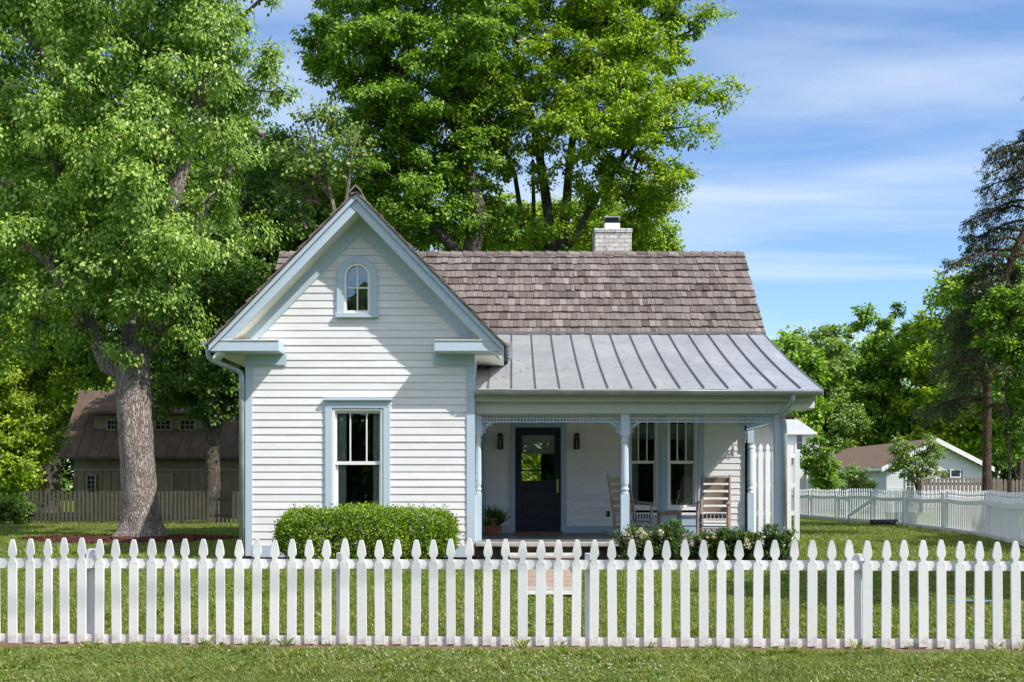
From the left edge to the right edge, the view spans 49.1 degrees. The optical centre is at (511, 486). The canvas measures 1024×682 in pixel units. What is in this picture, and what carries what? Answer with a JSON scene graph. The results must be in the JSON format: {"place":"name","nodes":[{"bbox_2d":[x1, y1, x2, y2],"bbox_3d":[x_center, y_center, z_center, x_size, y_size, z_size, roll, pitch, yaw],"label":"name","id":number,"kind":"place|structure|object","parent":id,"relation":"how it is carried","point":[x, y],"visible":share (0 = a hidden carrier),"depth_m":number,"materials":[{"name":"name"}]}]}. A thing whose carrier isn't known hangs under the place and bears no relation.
{"place":"outdoors","nodes":[
{"label":"outdoors","id":0,"kind":"place"},
{"bbox_2d":[0,490,1023,681],"bbox_3d":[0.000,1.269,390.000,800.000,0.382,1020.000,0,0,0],"label":"ground","id":1,"kind":"structure","parent":0,"point":[800,557],"depth_m":14.02,"materials":[{"name":"green plant"}]},
{"bbox_2d":[0,492,43,523],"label":"undergrowth","id":2,"kind":"object","parent":1,"relation":"on","point":[12,507],"visible":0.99,"depth_m":31.64,"materials":[{"name":"green plant"}]},
{"bbox_2d":[0,147,81,415],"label":"woodland tree","id":3,"kind":"object","parent":1,"relation":"on","point":[70,401],"visible":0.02,"depth_m":47.06,"materials":[{"name":"green plant"}]},
{"bbox_2d":[0,263,91,520],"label":"shrubby tree","id":4,"kind":"object","parent":1,"relation":"on","point":[28,425],"visible":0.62,"depth_m":34.64,"materials":[{"name":"green plant"}]},
{"bbox_2d":[0,107,121,453],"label":"leaning tree","id":5,"kind":"object","parent":1,"relation":"on","point":[86,351],"visible":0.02,"depth_m":36.82,"materials":[{"name":"green plant"}]},
{"bbox_2d":[35,125,177,512],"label":"woodland tree","id":6,"kind":"object","parent":1,"relation":"on","point":[52,475],"visible":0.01,"depth_m":51.74,"materials":[{"name":"green plant"}]},
{"bbox_2d":[18,533,238,543],"bbox_3d":[-7.982,1.102,23.165,5.092,0.104,3.065,0,0,0],"label":"mulch bed","id":7,"kind":"object","parent":1,"relation":"on","point":[76,542],"visible":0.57,"depth_m":22.70,"materials":[{"name":"brown wood"}]},
{"bbox_2d":[0,0,306,536],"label":"silver maple","id":8,"kind":"object","parent":7,"relation":"on","point":[118,183],"visible":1,"depth_m":22.96,"materials":[{"name":"green plant"}]},
{"bbox_2d":[21,490,238,523],"bbox_3d":[-9.623,0.630,32.535,9.245,1.019,0.150,0,0,0],"label":"wooden fence","id":9,"kind":"object","parent":1,"relation":"on","point":[102,499],"visible":0.48,"depth_m":32.46,"materials":[{"name":"brown wood"}]},
{"bbox_2d":[56,129,223,427],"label":"woodland tree","id":10,"kind":"object","parent":1,"relation":"on","point":[103,319],"visible":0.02,"depth_m":51.52,"materials":[{"name":"green plant"}]},
{"bbox_2d":[58,389,244,513],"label":"barn","id":11,"kind":"structure","parent":1,"relation":"on","point":[92,451],"depth_m":42.45,"materials":[{"name":"beige wood"}]},
{"bbox_2d":[86,474,96,494],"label":"window","id":12,"kind":"structure","parent":11,"relation":"in","point":[91,479],"depth_m":42.41,"materials":[{"name":"grey"}]},
{"bbox_2d":[80,120,328,521],"bbox_3d":[-9.539,-5.101,34.827,7.939,12.841,6.170,0,0,0],"label":"shade tree","id":13,"kind":"object","parent":1,"relation":"on","point":[193,385],"visible":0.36,"depth_m":33.90,"materials":[{"name":"green plant"}]},
{"bbox_2d":[150,114,341,364],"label":"woodland tree","id":14,"kind":"object","parent":1,"relation":"on","point":[326,157],"visible":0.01,"depth_m":52.55,"materials":[{"name":"green plant"}]},
{"bbox_2d":[176,121,445,366],"bbox_3d":[-7.053,-5.666,37.710,9.901,13.883,6.798,0,0,0],"label":"backdrop tree","id":15,"kind":"object","parent":1,"relation":"on","point":[289,244],"visible":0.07,"depth_m":36.19,"materials":[{"name":"green plant"}]},
{"bbox_2d":[266,95,380,239],"bbox_3d":[-5.194,-4.775,30.650,3.366,11.815,2.185,0,0,0],"label":"thin tree","id":16,"kind":"object","parent":1,"relation":"on","point":[296,163],"visible":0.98,"depth_m":30.48,"materials":[{"name":"green plant"}]},
{"bbox_2d":[270,500,464,558],"bbox_3d":[-2.237,0.776,17.451,3.016,1.130,1.346,0,0,0],"label":"boxwood hedge","id":17,"kind":"object","parent":1,"relation":"on","point":[440,528],"visible":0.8,"depth_m":17.09,"materials":[{"name":"green plant"}]},
{"bbox_2d":[289,0,547,251],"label":"broad tree","id":18,"kind":"object","parent":1,"relation":"on","point":[385,93],"visible":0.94,"depth_m":33.30,"materials":[{"name":"green plant"}]},
{"bbox_2d":[0,538,1023,648],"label":"picket fence","id":19,"kind":"object","parent":1,"relation":"on","point":[858,569],"visible":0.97,"depth_m":10.20,"materials":[{"name":"white paint"}]},
{"bbox_2d":[0,641,1023,681],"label":"verge grass","id":20,"kind":"structure","parent":1,"relation":"on","point":[343,670],"depth_m":8.99,"materials":[{"name":"green plant"}]},
{"bbox_2d":[0,568,1023,681],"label":"grass tufts","id":21,"kind":"object","parent":1,"relation":"on","point":[773,651],"visible":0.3,"depth_m":9.58,"materials":[{"name":"green plant"}]},
{"bbox_2d":[0,570,1023,681],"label":"lawn weeds","id":22,"kind":"object","parent":1,"relation":"on","point":[460,649],"visible":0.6,"depth_m":9.39,"materials":[{"name":"green plant"}]},
{"bbox_2d":[0,574,1023,681],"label":"clover flowers","id":23,"kind":"object","parent":1,"relation":"on","point":[541,651],"visible":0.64,"depth_m":9.29,"materials":[{"name":"beige plant"}]},
{"bbox_2d":[201,184,823,559],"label":"house","id":24,"kind":"structure","parent":1,"relation":"on","point":[358,337],"depth_m":18.56,"materials":[{"name":"paint"}]},
{"bbox_2d":[335,256,378,317],"bbox_3d":[-2.532,-3.295,18.568,0.800,1.084,0.605,0,0,0],"label":"arched window","id":25,"kind":"structure","parent":24,"relation":"in","point":[357,278],"depth_m":18.31,"materials":[{"name":"white paint"}]},
{"bbox_2d":[323,398,391,513],"bbox_3d":[-2.520,-0.454,18.379,1.121,1.961,0.257,0,0,0],"label":"front window","id":26,"kind":"structure","parent":24,"relation":"in","point":[336,409],"depth_m":18.32,"materials":[{"name":"white paint"}]},
{"bbox_2d":[482,517,491,533],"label":"potted plant","id":27,"kind":"object","parent":24,"relation":"on","point":[486,523],"visible":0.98,"depth_m":21.24,"materials":[{"name":"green plant"}]},
{"bbox_2d":[482,504,506,533],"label":"potted plant","id":28,"kind":"object","parent":24,"relation":"on","point":[490,513],"visible":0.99,"depth_m":21.23,"materials":[{"name":"green plant"}]},
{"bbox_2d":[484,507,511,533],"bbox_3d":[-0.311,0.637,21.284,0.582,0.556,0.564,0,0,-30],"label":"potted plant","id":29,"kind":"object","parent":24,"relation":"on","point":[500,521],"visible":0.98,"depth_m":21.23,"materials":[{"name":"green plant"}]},
{"bbox_2d":[497,433,502,448],"bbox_3d":[-0.226,-0.876,21.772,0.118,0.317,0.112,0,0,0],"label":"wall lantern","id":30,"kind":"object","parent":24,"relation":"attached to","point":[499,440],"depth_m":21.80,"materials":[{"name":"black metal"}]},
{"bbox_2d":[522,454,541,480],"bbox_3d":[0.450,-0.375,27.330,0.580,0.990,0.060,0,0,0],"label":"rear window frame","id":31,"kind":"structure","parent":24,"relation":"in","point":[541,454],"depth_m":27.30,"materials":[{"name":"white paint"}]},
{"bbox_2d":[516,428,559,531],"bbox_3d":[0.510,-0.117,21.878,0.863,2.045,0.133,0,0,0],"label":"front door","id":32,"kind":"structure","parent":24,"relation":"in","point":[537,502],"depth_m":21.88,"materials":[{"name":"blue paint"}]},
{"bbox_2d":[574,433,579,448],"bbox_3d":[1.256,-0.876,21.772,0.118,0.317,0.112,0,0,0],"label":"wall lantern","id":33,"kind":"object","parent":24,"relation":"attached to","point":[576,440],"depth_m":21.75,"materials":[{"name":"black metal"}]},
{"bbox_2d":[601,474,655,536],"bbox_3d":[2.145,0.347,20.331,0.640,1.135,0.920,0,0,-38],"label":"rocking chair","id":34,"kind":"object","parent":24,"relation":"on","point":[634,516],"visible":0.59,"depth_m":20.36,"materials":[{"name":"brown wood"}]},
{"bbox_2d":[628,416,666,510],"bbox_3d":[2.598,-0.468,21.897,0.856,1.966,0.219,0,0,0],"label":"porch window","id":35,"kind":"structure","parent":24,"relation":"in","point":[659,463],"depth_m":21.82,"materials":[{"name":"white paint"}]},
{"bbox_2d":[631,416,703,524],"bbox_3d":[2.954,-0.343,21.883,1.569,2.216,0.246,0,0,0],"label":"porch window","id":36,"kind":"structure","parent":24,"relation":"in","point":[693,462],"depth_m":21.83,"materials":[{"name":"white paint"}]},
{"bbox_2d":[656,511,682,536],"bbox_3d":[2.880,0.686,20.501,0.440,0.463,0.402,0,0,0],"label":"side table","id":37,"kind":"object","parent":24,"relation":"on","point":[661,513],"visible":0.71,"depth_m":20.34,"materials":[{"name":"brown wood"}]},
{"bbox_2d":[694,474,730,534],"bbox_3d":[3.671,0.347,20.338,0.640,1.135,0.920,0,0,16],"label":"rocking chair","id":38,"kind":"object","parent":24,"relation":"on","point":[700,516],"visible":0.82,"depth_m":20.55,"materials":[{"name":"brown wood"}]},
{"bbox_2d":[23,389,1023,498],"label":"woods","id":39,"kind":"object","parent":1,"relation":"on","point":[67,481],"depth_m":120.70,"materials":[{"name":"green plant"}]},
{"bbox_2d":[522,454,540,480],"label":"back garden bush","id":40,"kind":"object","parent":1,"relation":"on","point":[536,458],"visible":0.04,"depth_m":30.73,"materials":[{"name":"green plant"}]},
{"bbox_2d":[427,190,688,251],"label":"backdrop tree","id":41,"kind":"object","parent":1,"relation":"on","point":[667,246],"visible":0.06,"depth_m":45.98,"materials":[{"name":"green plant"}]},
{"bbox_2d":[439,0,759,251],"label":"broad tree","id":42,"kind":"object","parent":1,"relation":"on","point":[621,34],"visible":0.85,"depth_m":34.56,"materials":[{"name":"green plant"}]},
{"bbox_2d":[753,444,799,540],"bbox_3d":[5.280,0.145,22.615,1.040,1.990,0.130,0,0,0],"label":"picket screen","id":43,"kind":"object","parent":1,"relation":"on","point":[760,455],"visible":0.56,"depth_m":22.55,"materials":[{"name":"white paint"}]},
{"bbox_2d":[772,325,834,436],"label":"broadleaf tree","id":44,"kind":"object","parent":1,"relation":"on","point":[812,366],"visible":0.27,"depth_m":84.76,"materials":[{"name":"green plant"}]},
{"bbox_2d":[800,434,847,513],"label":"young tree","id":45,"kind":"object","parent":1,"relation":"on","point":[816,465],"visible":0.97,"depth_m":43.78,"materials":[{"name":"green plant"}]},
{"bbox_2d":[781,321,875,447],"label":"broadleaf tree","id":46,"kind":"object","parent":1,"relation":"on","point":[827,335],"visible":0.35,"depth_m":88.40,"materials":[{"name":"green plant"}]},
{"bbox_2d":[818,397,876,453],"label":"broadleaf tree","id":47,"kind":"object","parent":1,"relation":"on","point":[845,432],"visible":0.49,"depth_m":86.66,"materials":[{"name":"green plant"}]},
{"bbox_2d":[834,462,881,511],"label":"young tree","id":48,"kind":"object","parent":1,"relation":"on","point":[854,480],"visible":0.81,"depth_m":44.88,"materials":[{"name":"green plant"}]},
{"bbox_2d":[834,302,924,446],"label":"broadleaf tree","id":49,"kind":"object","parent":1,"relation":"on","point":[879,392],"visible":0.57,"depth_m":90.84,"materials":[{"name":"green plant"}]},
{"bbox_2d":[870,519,909,524],"bbox_3d":[10.531,1.005,31.137,1.209,0.186,0.192,0,0,-13],"label":"drain pipe","id":50,"kind":"object","parent":1,"relation":"on","point":[882,521],"visible":0.62,"depth_m":31.03,"materials":[{"name":"black plastic"}]},
{"bbox_2d":[809,438,994,511],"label":"ranch house","id":51,"kind":"structure","parent":1,"relation":"on","point":[958,463],"depth_m":60.39,"materials":[{"name":"white"}]},
{"bbox_2d":[905,471,914,502],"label":"window","id":52,"kind":"structure","parent":51,"relation":"in","point":[908,485],"depth_m":60.37,"materials":[{"name":"white paint"}]},
{"bbox_2d":[950,469,960,477],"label":"window","id":53,"kind":"structure","parent":51,"relation":"in","point":[950,469],"depth_m":60.33,"materials":[{"name":"white paint"}]},
{"bbox_2d":[791,488,1023,545],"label":"side fence","id":54,"kind":"object","parent":1,"relation":"on","point":[992,515],"visible":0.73,"depth_m":27.82,"materials":[{"name":"white paint"}]},
{"bbox_2d":[885,432,948,491],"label":"crape myrtle","id":55,"kind":"object","parent":1,"relation":"on","point":[903,458],"visible":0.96,"depth_m":43.80,"materials":[{"name":"green plant"}]},
{"bbox_2d":[887,301,946,441],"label":"broadleaf tree","id":56,"kind":"object","parent":1,"relation":"on","point":[896,306],"visible":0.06,"depth_m":95.42,"materials":[{"name":"green plant"}]},
{"bbox_2d":[891,380,968,451],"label":"broadleaf tree","id":57,"kind":"object","parent":1,"relation":"on","point":[907,386],"visible":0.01,"depth_m":100.48,"materials":[{"name":"green plant"}]},
{"bbox_2d":[889,258,1016,459],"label":"broadleaf tree","id":58,"kind":"object","parent":1,"relation":"on","point":[918,360],"visible":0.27,"depth_m":86.59,"materials":[{"name":"green plant"}]},
{"bbox_2d":[918,477,999,514],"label":"wooden fence","id":59,"kind":"object","parent":1,"relation":"on","point":[921,483],"visible":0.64,"depth_m":41.96,"materials":[{"name":"brown wood"}]},
{"bbox_2d":[907,96,1023,491],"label":"conifer","id":60,"kind":"object","parent":1,"relation":"on","point":[997,274],"visible":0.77,"depth_m":29.96,"materials":[{"name":"green plant"}]},
{"bbox_2d":[946,599,991,602],"bbox_3d":[5.359,1.337,13.050,0.633,0.030,0.153,0,0,9],"label":"garden hose","id":61,"kind":"object","parent":1,"relation":"on","point":[971,600],"visible":0.45,"depth_m":13.01,"materials":[{"name":"plastic"}]},
{"bbox_2d":[931,261,1023,498],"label":"broadleaf tree","id":62,"kind":"object","parent":1,"relation":"on","point":[1001,305],"visible":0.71,"depth_m":28.63,"materials":[{"name":"green plant"}]},
{"bbox_2d":[948,414,1016,476],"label":"broadleaf tree","id":63,"kind":"object","parent":1,"relation":"on","point":[996,466],"visible":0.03,"depth_m":96.24,"materials":[{"name":"green plant"}]},
{"bbox_2d":[943,241,1023,491],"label":"broadleaf tree","id":64,"kind":"object","parent":1,"relation":"on","point":[976,440],"visible":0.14,"depth_m":85.15,"materials":[{"name":"green plant"}]},
{"bbox_2d":[992,479,1023,508],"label":"wooden fence","id":65,"kind":"object","parent":1,"relation":"on","point":[1013,484],"visible":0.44,"depth_m":42.96,"materials":[{"name":"brown wood"}]},
{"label":"planting bed","id":66,"kind":"structure","parent":1,"relation":"on","visible":0},
{"bbox_2d":[612,522,655,559],"bbox_3d":[1.937,0.909,17.804,0.724,0.720,0.613,0,0,0],"label":"azalea shrub","id":67,"kind":"object","parent":66,"relation":"on","point":[635,533],"visible":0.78,"depth_m":17.68,"materials":[{"name":"green plant"}]},
{"bbox_2d":[644,517,695,559],"bbox_3d":[2.508,0.870,17.737,0.830,0.815,0.744,0,0,14],"label":"azalea shrub","id":68,"kind":"object","parent":66,"relation":"on","point":[671,531],"visible":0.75,"depth_m":17.66,"materials":[{"name":"green plant"}]},
{"bbox_2d":[689,528,721,559],"bbox_3d":[3.117,0.964,17.820,0.617,0.633,0.510,0,0,-24],"label":"azalea shrub","id":69,"kind":"object","parent":66,"relation":"on","point":[707,537],"visible":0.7,"depth_m":17.70,"materials":[{"name":"green plant"}]},
{"bbox_2d":[708,525,746,559],"bbox_3d":[3.396,0.942,17.798,0.634,0.665,0.624,0,0,0],"label":"azalea shrub","id":70,"kind":"object","parent":66,"relation":"on","point":[728,537],"visible":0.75,"depth_m":17.69,"materials":[{"name":"green plant"}]},
{"bbox_2d":[732,529,761,559],"bbox_3d":[3.743,0.973,17.792,0.582,0.613,0.567,0,0,0],"label":"azalea shrub","id":71,"kind":"object","parent":66,"relation":"on","point":[748,541],"visible":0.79,"depth_m":17.70,"materials":[{"name":"green plant"}]},
{"bbox_2d":[750,523,799,559],"bbox_3d":[4.148,0.899,17.809,0.792,0.725,0.687,0,0,0],"label":"azalea shrub","id":72,"kind":"object","parent":66,"relation":"on","point":[783,540],"visible":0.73,"depth_m":17.70,"materials":[{"name":"green plant"}]},
{"bbox_2d":[0,0,1023,487],"label":"sky","id":73,"kind":"structure","parent":0,"point":[847,179],"materials":[{"name":"blue"}]},
{"bbox_2d":[528,569,571,593],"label":"path","id":74,"kind":"structure","parent":0,"point":[567,581],"depth_m":15.10,"materials":[{"name":"brick"}]},
{"bbox_2d":[786,419,835,494],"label":"two storey house","id":75,"kind":"structure","parent":0,"point":[798,431],"depth_m":75.30,"materials":[{"name":"white paint"}]},
{"bbox_2d":[795,434,803,450],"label":"window","id":76,"kind":"structure","parent":75,"relation":"in","point":[799,438],"depth_m":75.26,"materials":[{"name":"white paint"}]}
]}

